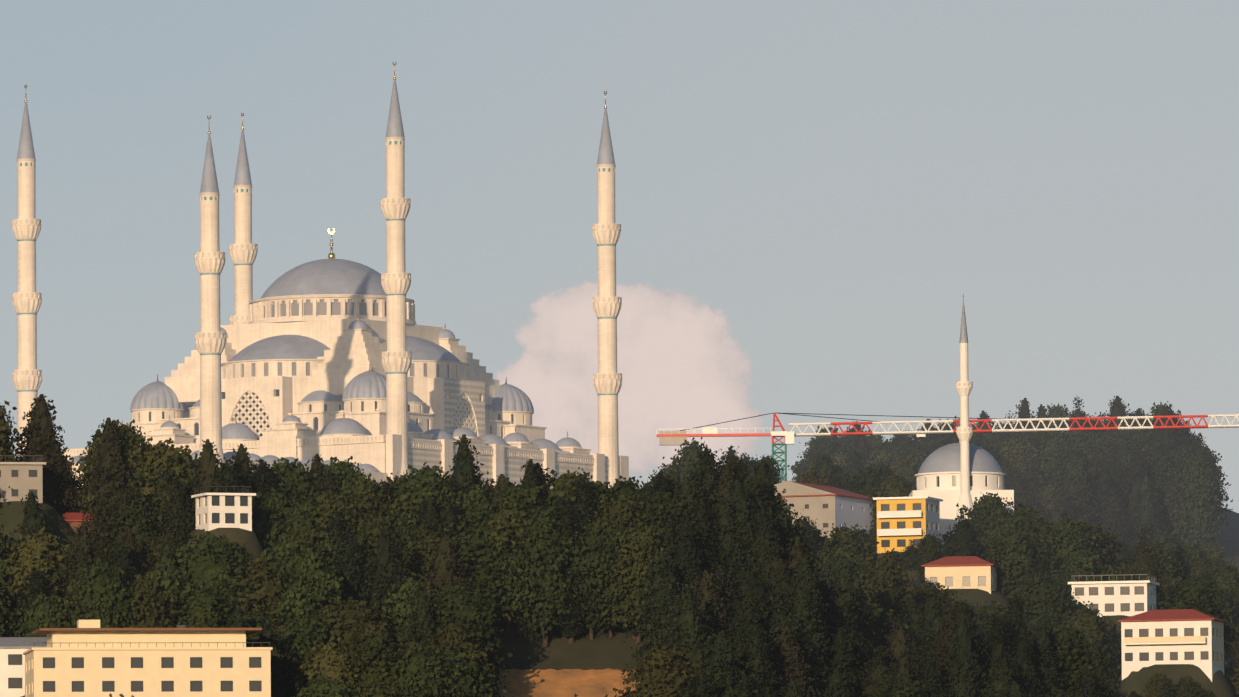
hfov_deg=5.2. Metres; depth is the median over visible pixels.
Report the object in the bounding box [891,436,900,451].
tree
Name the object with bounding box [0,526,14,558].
tree
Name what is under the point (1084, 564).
tree
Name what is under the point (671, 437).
tower crane
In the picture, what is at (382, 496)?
tree
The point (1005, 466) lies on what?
tree
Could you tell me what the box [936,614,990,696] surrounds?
tree
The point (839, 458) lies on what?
tree
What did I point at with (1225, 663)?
tree
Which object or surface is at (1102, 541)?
tree
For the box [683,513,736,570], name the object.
tree
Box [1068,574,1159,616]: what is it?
white house
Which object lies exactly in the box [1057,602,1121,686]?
tree
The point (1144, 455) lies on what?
tree
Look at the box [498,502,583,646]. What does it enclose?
tree
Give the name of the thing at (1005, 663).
tree
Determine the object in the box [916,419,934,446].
tree
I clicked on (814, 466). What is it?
tree
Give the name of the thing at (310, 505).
tree
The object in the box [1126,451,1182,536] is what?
tree
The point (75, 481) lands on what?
tree
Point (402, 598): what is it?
tree
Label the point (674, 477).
tree
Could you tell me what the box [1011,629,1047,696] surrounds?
tree
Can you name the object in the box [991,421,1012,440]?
tree
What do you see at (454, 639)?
tree
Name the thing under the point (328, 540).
tree
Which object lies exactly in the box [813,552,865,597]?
tree
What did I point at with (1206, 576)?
tree
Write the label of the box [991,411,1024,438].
tree
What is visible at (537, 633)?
tree
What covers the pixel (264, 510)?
tree
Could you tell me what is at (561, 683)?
soil patch
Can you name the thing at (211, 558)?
tree
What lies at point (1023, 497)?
tree
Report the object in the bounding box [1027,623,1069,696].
tree
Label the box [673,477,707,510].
tree
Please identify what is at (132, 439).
tree
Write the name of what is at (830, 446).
tree
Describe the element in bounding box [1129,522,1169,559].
tree
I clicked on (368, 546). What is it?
tree
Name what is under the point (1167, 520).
tree
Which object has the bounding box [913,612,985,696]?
tree
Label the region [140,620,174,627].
tree
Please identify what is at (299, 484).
tree
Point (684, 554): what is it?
tree
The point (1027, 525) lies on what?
tree
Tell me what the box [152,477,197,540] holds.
tree
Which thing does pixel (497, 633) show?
tree
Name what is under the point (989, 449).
tree
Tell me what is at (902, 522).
yellow house
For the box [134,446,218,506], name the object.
tree
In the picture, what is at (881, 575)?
tree
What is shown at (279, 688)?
tree
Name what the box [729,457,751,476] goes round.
tree
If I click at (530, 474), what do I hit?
tree
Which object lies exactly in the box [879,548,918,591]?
tree
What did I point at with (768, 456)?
tree
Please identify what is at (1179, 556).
tree
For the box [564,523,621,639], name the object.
tree
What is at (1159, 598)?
tree
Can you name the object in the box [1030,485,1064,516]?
tree
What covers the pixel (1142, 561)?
tree
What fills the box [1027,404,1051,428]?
tree
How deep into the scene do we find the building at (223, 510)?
1937.57 m
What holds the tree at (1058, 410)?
on the terrain ground
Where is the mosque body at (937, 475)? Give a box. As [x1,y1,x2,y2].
[909,440,1013,552]
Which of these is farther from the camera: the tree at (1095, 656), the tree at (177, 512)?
the tree at (1095, 656)
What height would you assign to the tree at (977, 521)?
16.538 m
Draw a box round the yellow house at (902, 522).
[873,496,942,552]
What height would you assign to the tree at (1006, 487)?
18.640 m
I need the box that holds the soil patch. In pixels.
[492,668,639,696]
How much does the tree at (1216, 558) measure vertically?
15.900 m
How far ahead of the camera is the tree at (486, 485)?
1965.41 m
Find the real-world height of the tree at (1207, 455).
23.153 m
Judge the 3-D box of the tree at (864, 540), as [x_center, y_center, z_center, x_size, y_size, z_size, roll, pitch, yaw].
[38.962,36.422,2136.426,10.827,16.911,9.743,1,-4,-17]
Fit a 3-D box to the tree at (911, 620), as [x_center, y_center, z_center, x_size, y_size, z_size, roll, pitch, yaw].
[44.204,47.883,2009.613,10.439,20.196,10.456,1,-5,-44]
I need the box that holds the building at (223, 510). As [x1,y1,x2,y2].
[191,486,255,530]
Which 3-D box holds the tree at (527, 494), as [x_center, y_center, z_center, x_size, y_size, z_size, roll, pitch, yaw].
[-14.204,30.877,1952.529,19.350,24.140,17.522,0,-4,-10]
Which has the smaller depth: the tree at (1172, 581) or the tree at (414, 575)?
the tree at (414, 575)
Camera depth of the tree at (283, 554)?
1933.04 m
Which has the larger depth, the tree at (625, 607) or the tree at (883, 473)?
the tree at (883, 473)
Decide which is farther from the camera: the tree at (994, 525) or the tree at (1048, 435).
the tree at (1048, 435)
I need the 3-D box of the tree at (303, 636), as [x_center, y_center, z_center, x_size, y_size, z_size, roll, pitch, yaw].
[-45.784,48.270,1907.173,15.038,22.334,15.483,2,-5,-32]
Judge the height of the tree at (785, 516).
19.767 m
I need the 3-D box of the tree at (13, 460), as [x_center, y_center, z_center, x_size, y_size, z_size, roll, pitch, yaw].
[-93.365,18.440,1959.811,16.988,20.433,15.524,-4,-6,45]
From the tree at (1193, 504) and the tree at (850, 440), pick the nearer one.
the tree at (1193, 504)
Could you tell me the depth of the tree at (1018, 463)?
2856.04 m
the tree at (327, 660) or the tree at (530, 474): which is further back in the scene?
the tree at (530, 474)
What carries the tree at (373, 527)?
on the terrain ground
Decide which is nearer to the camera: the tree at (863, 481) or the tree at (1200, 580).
the tree at (1200, 580)
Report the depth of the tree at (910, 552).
2194.47 m
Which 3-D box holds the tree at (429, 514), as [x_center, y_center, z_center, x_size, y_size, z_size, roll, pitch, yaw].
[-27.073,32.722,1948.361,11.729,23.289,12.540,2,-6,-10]
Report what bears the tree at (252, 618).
on the terrain ground
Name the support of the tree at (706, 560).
on the terrain ground
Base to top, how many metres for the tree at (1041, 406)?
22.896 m
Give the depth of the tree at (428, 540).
1945.30 m
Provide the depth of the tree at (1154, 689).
2050.59 m
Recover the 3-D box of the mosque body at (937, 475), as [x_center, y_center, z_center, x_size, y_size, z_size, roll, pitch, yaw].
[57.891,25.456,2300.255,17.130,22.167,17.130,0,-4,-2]
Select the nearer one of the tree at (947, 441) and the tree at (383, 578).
the tree at (383, 578)
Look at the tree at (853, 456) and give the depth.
2779.33 m
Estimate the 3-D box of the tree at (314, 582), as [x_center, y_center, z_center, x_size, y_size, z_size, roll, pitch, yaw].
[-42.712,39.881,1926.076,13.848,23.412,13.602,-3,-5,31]
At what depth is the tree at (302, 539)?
1941.51 m
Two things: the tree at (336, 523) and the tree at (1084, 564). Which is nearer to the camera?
the tree at (336, 523)
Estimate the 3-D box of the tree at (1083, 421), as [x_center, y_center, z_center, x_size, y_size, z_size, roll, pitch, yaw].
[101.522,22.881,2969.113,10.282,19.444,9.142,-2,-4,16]
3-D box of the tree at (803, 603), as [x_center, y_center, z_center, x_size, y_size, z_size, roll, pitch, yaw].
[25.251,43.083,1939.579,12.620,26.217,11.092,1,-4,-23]
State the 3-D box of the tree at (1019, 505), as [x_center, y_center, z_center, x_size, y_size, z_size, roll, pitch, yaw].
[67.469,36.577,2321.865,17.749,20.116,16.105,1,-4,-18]
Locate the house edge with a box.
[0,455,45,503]
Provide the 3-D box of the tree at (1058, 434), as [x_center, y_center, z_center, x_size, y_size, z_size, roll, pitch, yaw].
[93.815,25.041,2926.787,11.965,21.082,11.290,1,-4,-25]
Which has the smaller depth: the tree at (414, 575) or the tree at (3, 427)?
the tree at (414, 575)
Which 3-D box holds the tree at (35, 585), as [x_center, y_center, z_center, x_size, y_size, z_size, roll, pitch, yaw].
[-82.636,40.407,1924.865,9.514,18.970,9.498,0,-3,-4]
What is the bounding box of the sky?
[0,0,1238,512]
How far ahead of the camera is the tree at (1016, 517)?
2222.00 m
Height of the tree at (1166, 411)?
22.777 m
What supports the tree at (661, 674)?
on the terrain ground
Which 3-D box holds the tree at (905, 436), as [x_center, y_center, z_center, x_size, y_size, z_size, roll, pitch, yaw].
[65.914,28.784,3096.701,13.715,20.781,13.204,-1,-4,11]
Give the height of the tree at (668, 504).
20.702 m
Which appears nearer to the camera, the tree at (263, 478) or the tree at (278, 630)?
the tree at (278, 630)
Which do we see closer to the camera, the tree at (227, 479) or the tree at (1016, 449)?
the tree at (227, 479)
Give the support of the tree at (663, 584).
on the terrain ground
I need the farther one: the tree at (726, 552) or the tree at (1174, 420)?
the tree at (1174, 420)
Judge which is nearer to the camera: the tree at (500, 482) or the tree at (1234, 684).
the tree at (500, 482)
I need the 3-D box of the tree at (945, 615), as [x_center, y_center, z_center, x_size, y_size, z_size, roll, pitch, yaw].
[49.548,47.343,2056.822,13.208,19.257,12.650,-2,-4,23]
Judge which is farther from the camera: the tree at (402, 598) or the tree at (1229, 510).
the tree at (1229, 510)
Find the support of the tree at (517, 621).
on the terrain ground
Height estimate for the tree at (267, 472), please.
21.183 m
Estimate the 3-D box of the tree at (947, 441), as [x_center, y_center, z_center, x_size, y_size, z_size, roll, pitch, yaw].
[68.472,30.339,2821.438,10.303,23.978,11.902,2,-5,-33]
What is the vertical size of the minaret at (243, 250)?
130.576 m
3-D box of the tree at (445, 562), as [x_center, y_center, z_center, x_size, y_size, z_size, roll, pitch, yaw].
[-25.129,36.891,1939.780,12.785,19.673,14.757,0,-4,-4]
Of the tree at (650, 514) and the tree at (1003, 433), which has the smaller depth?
the tree at (650, 514)
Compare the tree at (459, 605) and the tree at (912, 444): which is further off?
the tree at (912, 444)
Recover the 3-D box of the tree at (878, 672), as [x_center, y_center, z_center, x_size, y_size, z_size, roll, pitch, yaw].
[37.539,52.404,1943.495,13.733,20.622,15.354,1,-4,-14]
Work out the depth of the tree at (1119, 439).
2932.61 m
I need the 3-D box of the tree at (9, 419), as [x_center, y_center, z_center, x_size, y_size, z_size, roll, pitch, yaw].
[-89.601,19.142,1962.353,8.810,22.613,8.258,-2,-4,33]
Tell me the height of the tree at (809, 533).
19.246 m
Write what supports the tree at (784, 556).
on the terrain ground
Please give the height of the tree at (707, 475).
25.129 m
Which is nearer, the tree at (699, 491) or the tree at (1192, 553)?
the tree at (699, 491)
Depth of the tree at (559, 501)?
1954.02 m
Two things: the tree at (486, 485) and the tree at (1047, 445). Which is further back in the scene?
the tree at (1047, 445)
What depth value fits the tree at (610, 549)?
1946.76 m
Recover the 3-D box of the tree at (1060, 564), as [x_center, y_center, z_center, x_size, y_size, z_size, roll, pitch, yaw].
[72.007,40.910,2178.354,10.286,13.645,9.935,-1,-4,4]
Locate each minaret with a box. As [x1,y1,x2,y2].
[12,85,41,457]
[195,116,225,466]
[229,113,257,324]
[381,62,411,474]
[592,91,621,487]
[956,294,973,524]
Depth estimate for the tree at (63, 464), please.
1963.48 m
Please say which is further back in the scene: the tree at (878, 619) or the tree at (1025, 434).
the tree at (1025, 434)
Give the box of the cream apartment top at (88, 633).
[32,620,269,647]
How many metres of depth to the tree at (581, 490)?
1955.96 m
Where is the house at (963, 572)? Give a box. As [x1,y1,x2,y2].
[921,556,999,593]
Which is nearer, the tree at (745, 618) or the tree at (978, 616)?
the tree at (745, 618)
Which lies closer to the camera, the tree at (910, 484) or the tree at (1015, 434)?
the tree at (910, 484)
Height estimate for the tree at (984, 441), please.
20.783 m
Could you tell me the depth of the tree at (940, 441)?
2973.68 m
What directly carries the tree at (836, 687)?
on the terrain ground
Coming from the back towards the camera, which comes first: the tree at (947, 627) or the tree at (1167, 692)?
the tree at (1167, 692)
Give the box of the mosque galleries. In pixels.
[18,411,628,489]
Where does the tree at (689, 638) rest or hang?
on the terrain ground
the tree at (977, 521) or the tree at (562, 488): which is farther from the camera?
the tree at (977, 521)
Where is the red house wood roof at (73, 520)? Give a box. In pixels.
[61,513,99,549]
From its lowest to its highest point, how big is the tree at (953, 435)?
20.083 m
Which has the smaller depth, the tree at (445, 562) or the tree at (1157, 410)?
the tree at (445, 562)
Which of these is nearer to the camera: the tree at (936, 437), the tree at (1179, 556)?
the tree at (1179, 556)
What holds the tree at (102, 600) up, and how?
on the terrain ground
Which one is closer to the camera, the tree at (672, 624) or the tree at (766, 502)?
the tree at (672, 624)
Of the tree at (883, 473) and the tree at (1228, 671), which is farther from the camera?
the tree at (883, 473)
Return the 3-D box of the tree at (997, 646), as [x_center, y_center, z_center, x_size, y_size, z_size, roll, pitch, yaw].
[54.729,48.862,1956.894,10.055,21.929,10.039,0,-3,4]
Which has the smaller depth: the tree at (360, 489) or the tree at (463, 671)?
the tree at (463, 671)
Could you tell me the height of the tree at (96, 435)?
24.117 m
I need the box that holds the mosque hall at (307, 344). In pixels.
[118,228,546,442]
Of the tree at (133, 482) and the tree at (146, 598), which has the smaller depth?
the tree at (146, 598)
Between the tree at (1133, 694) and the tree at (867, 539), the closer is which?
the tree at (1133, 694)
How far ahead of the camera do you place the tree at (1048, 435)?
2903.59 m
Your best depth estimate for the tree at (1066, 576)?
2125.23 m
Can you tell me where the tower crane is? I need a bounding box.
[656,413,1238,482]
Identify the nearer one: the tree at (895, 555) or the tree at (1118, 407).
the tree at (895, 555)
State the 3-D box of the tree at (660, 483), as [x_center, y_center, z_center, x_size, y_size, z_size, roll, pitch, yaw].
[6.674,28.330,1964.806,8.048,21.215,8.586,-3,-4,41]
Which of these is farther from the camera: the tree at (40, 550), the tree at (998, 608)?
the tree at (998, 608)
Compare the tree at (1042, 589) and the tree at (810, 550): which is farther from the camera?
the tree at (1042, 589)
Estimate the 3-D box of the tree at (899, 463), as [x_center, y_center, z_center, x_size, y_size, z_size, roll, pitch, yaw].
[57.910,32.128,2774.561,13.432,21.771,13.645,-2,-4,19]
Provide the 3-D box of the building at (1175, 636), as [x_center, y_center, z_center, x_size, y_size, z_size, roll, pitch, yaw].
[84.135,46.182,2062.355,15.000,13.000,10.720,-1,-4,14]
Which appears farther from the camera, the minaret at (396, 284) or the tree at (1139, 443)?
the minaret at (396, 284)
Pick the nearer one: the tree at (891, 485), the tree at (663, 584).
the tree at (663, 584)
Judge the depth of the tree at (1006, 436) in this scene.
2945.21 m
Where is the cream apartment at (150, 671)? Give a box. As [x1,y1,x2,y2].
[23,647,271,696]
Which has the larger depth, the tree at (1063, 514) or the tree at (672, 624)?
the tree at (1063, 514)
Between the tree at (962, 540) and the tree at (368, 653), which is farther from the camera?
the tree at (962, 540)
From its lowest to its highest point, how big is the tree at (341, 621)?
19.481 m
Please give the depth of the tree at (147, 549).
1938.36 m
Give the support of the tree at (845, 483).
on the terrain ground
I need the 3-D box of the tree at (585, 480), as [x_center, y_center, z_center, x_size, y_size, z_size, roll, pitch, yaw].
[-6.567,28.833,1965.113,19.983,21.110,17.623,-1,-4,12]
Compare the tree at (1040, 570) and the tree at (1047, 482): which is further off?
the tree at (1047, 482)
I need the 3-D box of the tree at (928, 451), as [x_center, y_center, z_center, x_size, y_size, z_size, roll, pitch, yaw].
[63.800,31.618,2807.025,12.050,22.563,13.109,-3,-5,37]
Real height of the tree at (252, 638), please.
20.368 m
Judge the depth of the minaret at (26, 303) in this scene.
3486.97 m
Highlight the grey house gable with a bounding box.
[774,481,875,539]
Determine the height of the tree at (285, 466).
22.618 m
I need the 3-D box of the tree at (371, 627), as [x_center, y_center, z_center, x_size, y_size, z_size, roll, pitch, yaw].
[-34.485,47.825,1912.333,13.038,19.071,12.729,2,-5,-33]
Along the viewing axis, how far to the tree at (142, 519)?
1947.04 m
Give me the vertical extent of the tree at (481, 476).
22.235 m
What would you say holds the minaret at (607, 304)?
on the terrain ground
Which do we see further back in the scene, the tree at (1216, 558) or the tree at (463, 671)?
the tree at (1216, 558)
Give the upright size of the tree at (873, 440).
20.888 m
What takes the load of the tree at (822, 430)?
on the terrain ground
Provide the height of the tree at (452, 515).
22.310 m
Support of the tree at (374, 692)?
on the terrain ground
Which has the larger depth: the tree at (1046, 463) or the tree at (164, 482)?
the tree at (1046, 463)
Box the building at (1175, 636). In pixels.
[1117,609,1227,681]
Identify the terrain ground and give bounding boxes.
[0,501,1238,696]
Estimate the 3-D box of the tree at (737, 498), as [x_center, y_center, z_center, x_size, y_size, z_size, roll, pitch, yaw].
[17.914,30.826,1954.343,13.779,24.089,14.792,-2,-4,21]
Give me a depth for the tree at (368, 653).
1898.19 m
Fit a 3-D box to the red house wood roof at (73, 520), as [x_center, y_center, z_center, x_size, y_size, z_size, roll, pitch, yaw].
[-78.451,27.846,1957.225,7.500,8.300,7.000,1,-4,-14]
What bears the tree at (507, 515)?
on the terrain ground
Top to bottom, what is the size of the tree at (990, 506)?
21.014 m
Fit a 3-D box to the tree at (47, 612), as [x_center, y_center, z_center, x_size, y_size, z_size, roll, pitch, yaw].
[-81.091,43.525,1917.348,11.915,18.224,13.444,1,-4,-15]
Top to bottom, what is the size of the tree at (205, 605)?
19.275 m
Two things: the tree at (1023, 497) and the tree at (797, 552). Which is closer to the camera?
the tree at (797, 552)
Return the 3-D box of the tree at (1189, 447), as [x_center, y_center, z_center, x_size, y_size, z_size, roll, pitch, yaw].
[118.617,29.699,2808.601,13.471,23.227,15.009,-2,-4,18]
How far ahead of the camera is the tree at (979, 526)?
2247.72 m
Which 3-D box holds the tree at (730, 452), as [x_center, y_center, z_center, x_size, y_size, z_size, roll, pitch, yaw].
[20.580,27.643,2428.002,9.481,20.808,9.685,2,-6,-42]
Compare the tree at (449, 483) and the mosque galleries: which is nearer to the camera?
the tree at (449, 483)
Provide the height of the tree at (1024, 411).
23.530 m
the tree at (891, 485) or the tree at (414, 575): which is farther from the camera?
the tree at (891, 485)
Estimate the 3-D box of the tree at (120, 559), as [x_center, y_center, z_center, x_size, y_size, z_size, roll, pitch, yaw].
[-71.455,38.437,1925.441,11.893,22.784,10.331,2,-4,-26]
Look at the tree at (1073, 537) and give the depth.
2202.02 m
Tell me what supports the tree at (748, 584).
on the terrain ground
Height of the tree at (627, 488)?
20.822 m
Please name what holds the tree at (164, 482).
on the terrain ground
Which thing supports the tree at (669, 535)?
on the terrain ground
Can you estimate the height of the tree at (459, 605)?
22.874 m
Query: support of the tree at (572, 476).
on the terrain ground
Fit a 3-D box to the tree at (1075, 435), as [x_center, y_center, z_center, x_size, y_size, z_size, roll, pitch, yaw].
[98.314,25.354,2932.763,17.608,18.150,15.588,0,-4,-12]
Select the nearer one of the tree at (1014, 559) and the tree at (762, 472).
the tree at (762, 472)
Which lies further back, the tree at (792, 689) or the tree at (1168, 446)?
the tree at (1168, 446)
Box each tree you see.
[0,400,29,461]
[0,403,18,461]
[0,419,29,461]
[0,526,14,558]
[0,526,72,636]
[0,544,27,635]
[0,577,30,636]
[5,491,60,555]
[6,592,73,636]
[12,394,91,514]
[14,567,64,635]
[52,520,105,617]
[55,437,87,513]
[58,560,137,627]
[60,447,84,512]
[69,419,163,521]
[71,429,101,512]
[73,417,159,566]
[81,469,158,537]
[91,495,166,566]
[94,492,138,565]
[103,539,143,591]
[108,527,151,581]
[114,438,196,516]
[117,574,189,627]
[121,564,202,626]
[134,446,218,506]
[137,536,178,573]
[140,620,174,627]
[144,487,174,529]
[144,544,187,581]
[148,470,180,530]
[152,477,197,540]
[154,488,193,544]
[161,530,262,621]
[170,582,246,627]
[182,439,234,534]
[192,467,262,506]
[210,457,252,515]
[219,556,292,625]
[220,607,277,627]
[225,606,249,627]
[227,444,256,489]
[236,487,262,520]
[240,459,281,504]
[246,626,308,696]
[250,463,278,491]
[252,503,265,516]
[252,506,297,553]
[252,619,286,635]
[253,457,320,500]
[254,621,301,696]
[256,488,298,520]
[260,542,340,625]
[264,526,332,573]
[264,548,349,626]
[272,463,338,507]
[275,504,322,540]
[277,612,356,695]
[280,496,322,531]
[287,638,358,696]
[290,672,365,696]
[299,631,425,693]
[303,490,375,558]
[307,454,328,476]
[308,468,341,503]
[309,596,409,651]
[313,456,381,501]
[315,530,342,595]
[320,511,354,563]
[324,527,417,600]
[329,533,369,604]
[330,474,398,530]
[333,476,385,512]
[338,681,402,696]
[340,620,412,652]
[346,516,417,572]
[348,487,403,528]
[357,525,406,625]
[360,569,441,604]
[371,641,475,696]
[376,477,468,533]
[377,481,401,507]
[377,577,441,645]
[380,472,414,508]
[381,515,434,574]
[391,461,468,501]
[391,684,432,696]
[397,527,470,587]
[398,504,414,516]
[403,578,513,696]
[403,588,438,651]
[407,496,443,581]
[408,623,508,696]
[418,538,478,594]
[434,587,514,671]
[435,649,513,696]
[437,499,468,571]
[437,506,539,632]
[440,477,468,499]
[445,434,484,498]
[451,484,506,533]
[461,479,580,634]
[475,469,488,486]
[475,478,493,493]
[476,496,549,634]
[483,474,511,619]
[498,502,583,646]
[511,610,528,637]
[512,498,562,642]
[514,495,594,634]
[520,459,548,502]
[521,463,555,497]
[539,477,610,522]
[542,503,597,643]
[546,467,600,489]
[548,500,599,626]
[550,475,611,505]
[563,477,604,522]
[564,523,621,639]
[567,515,616,632]
[568,519,648,638]
[584,495,658,586]
[588,481,616,517]
[591,537,655,638]
[593,523,670,643]
[601,475,645,510]
[605,645,707,696]
[615,506,665,632]
[622,553,683,688]
[629,490,713,537]
[631,482,661,509]
[639,521,709,668]
[640,461,673,485]
[644,510,712,580]
[644,583,733,657]
[650,471,675,495]
[658,584,717,690]
[661,437,723,483]
[665,471,681,495]
[665,511,731,585]
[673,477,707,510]
[680,493,731,586]
[680,669,716,696]
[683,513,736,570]
[686,445,724,524]
[690,630,761,696]
[694,488,715,523]
[694,570,731,643]
[707,498,751,587]
[709,463,747,525]
[710,479,784,581]
[714,566,765,637]
[716,456,753,492]
[717,445,749,471]
[718,472,784,506]
[725,597,787,696]
[727,672,757,696]
[728,559,790,629]
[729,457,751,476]
[737,537,823,617]
[737,623,783,696]
[739,457,759,472]
[739,509,790,624]
[740,453,752,478]
[743,458,813,566]
[746,478,796,557]
[749,501,778,545]
[752,454,783,483]
[752,457,786,484]
[760,596,825,679]
[766,625,822,696]
[769,495,826,577]
[778,558,832,696]
[779,680,803,696]
[782,550,789,565]
[783,436,850,476]
[784,539,828,622]
[793,467,831,486]
[795,515,823,568]
[795,528,823,587]
[798,526,827,567]
[799,425,849,455]
[799,452,838,476]
[810,523,887,569]
[812,669,863,696]
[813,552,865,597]
[814,453,838,473]
[826,575,887,665]
[827,466,844,474]
[829,472,845,488]
[830,452,848,466]
[830,479,856,490]
[839,448,870,474]
[840,426,869,444]
[842,421,864,449]
[842,445,887,456]
[844,556,922,612]
[846,464,881,497]
[847,431,891,447]
[848,435,873,463]
[852,529,879,555]
[853,557,877,568]
[853,588,865,607]
[855,642,920,696]
[858,526,877,561]
[859,603,916,655]
[862,588,921,629]
[863,450,896,469]
[865,471,915,526]
[866,520,876,552]
[867,460,889,468]
[868,464,896,491]
[869,444,893,455]
[872,679,927,696]
[874,612,927,676]
[878,453,918,477]
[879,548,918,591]
[879,658,925,691]
[883,629,921,687]
[885,429,911,443]
[885,434,902,449]
[888,449,927,473]
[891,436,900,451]
[892,439,927,456]
[895,429,926,454]
[896,469,916,488]
[899,605,923,653]
[900,539,920,579]
[901,437,920,459]
[903,477,916,490]
[905,578,962,610]
[908,586,950,671]
[913,532,944,583]
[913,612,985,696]
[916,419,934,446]
[917,536,944,572]
[920,419,959,451]
[921,447,933,457]
[922,598,980,647]
[929,425,954,450]
[930,503,991,561]
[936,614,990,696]
[939,514,993,550]
[941,437,952,445]
[941,600,978,642]
[943,433,958,445]
[947,599,989,623]
[950,426,983,444]
[955,603,989,680]
[957,492,1020,523]
[970,422,995,434]
[970,522,990,542]
[974,612,1019,688]
[975,410,993,425]
[976,436,997,455]
[976,527,1056,599]
[976,600,1007,628]
[976,618,999,645]
[977,516,1012,562]
[978,426,994,439]
[978,663,1022,696]
[980,655,1032,696]
[982,594,1034,671]
[983,444,1001,465]
[984,505,1057,559]
[987,422,1012,444]
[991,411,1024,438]
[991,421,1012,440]
[995,438,1040,472]
[998,432,1010,442]
[999,458,1019,480]
[1002,681,1031,696]
[1004,474,1036,514]
[1005,474,1044,514]
[1005,514,1056,557]
[1006,466,1033,500]
[1009,456,1046,478]
[1010,573,1089,632]
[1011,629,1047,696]
[1012,488,1038,514]
[1014,398,1035,427]
[1014,417,1026,428]
[1014,503,1032,513]
[1015,554,1049,598]
[1016,415,1036,439]
[1016,515,1054,573]
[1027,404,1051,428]
[1027,416,1076,445]
[1027,600,1060,638]
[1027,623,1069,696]
[1028,623,1114,696]
[1029,453,1063,496]
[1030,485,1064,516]
[1032,439,1090,480]
[1033,436,1063,476]
[1036,404,1046,422]
[1039,402,1071,417]
[1040,432,1057,449]
[1041,517,1111,566]
[1044,516,1057,540]
[1045,550,1126,584]
[1048,556,1069,569]
[1049,689,1071,696]
[1050,561,1067,581]
[1054,509,1072,525]
[1056,570,1085,615]
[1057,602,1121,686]
[1061,397,1100,436]
[1062,424,1096,447]
[1068,667,1107,696]
[1072,409,1099,434]
[1075,677,1098,696]
[1076,641,1114,696]
[1082,522,1129,578]
[1089,419,1114,435]
[1098,430,1110,440]
[1103,396,1132,426]
[1104,416,1133,438]
[1104,674,1127,696]
[1106,432,1128,446]
[1112,544,1186,584]
[1116,448,1162,547]
[1117,423,1158,450]
[1118,447,1150,507]
[1119,531,1169,596]
[1125,474,1168,552]
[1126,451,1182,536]
[1128,430,1173,453]
[1128,691,1143,696]
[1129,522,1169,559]
[1133,408,1148,425]
[1140,401,1184,439]
[1142,671,1172,696]
[1150,577,1238,653]
[1154,469,1181,542]
[1155,406,1181,449]
[1156,410,1185,450]
[1156,583,1176,609]
[1156,677,1173,696]
[1157,576,1182,593]
[1159,429,1180,457]
[1161,455,1226,549]
[1164,453,1232,539]
[1167,553,1193,579]
[1169,544,1194,581]
[1169,544,1221,569]
[1169,675,1207,696]
[1173,441,1230,495]
[1173,574,1225,608]
[1174,409,1193,437]
[1175,430,1227,495]
[1175,436,1224,492]
[1178,435,1224,523]
[1179,429,1189,443]
[1190,580,1233,664]
[1195,571,1229,661]
[1197,544,1238,566]
[1204,691,1216,696]
[1208,555,1228,566]
[1211,561,1238,657]
[1214,584,1238,654]
[1216,494,1233,522]
[1224,663,1237,680]
[1225,665,1238,696]
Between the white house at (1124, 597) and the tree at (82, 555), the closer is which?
the tree at (82, 555)
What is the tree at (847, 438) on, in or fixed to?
on the terrain ground
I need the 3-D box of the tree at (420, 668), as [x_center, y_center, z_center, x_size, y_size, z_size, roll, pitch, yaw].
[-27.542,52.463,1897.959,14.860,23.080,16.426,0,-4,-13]
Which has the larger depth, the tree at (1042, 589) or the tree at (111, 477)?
the tree at (1042, 589)
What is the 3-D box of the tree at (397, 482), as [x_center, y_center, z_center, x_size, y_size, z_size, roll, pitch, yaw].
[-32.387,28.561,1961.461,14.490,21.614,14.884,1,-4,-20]
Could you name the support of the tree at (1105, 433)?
on the terrain ground
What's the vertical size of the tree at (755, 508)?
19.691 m
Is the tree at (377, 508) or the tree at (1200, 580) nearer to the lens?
the tree at (377, 508)
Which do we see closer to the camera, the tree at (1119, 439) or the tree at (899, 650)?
the tree at (899, 650)
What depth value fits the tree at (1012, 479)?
2804.74 m
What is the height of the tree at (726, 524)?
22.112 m
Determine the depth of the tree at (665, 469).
2458.28 m
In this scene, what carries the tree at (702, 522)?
on the terrain ground
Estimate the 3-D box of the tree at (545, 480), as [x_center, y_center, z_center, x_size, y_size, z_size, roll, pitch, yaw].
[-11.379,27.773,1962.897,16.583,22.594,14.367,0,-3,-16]
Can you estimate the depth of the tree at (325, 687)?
1891.55 m
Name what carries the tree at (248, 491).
on the terrain ground
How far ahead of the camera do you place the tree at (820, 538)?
2134.50 m
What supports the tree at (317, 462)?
on the terrain ground
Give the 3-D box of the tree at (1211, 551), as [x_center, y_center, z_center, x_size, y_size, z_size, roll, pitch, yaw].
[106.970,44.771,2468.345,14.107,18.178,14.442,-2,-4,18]
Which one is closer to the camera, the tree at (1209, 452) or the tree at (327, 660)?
the tree at (327, 660)
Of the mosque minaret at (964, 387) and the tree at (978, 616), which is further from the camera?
the mosque minaret at (964, 387)
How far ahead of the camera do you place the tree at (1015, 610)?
1964.73 m
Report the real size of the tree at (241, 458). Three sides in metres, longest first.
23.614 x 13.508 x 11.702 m
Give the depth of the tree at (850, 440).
3072.45 m
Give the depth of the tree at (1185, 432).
2944.66 m
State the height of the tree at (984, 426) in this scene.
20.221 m
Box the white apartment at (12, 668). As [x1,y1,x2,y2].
[0,637,46,696]

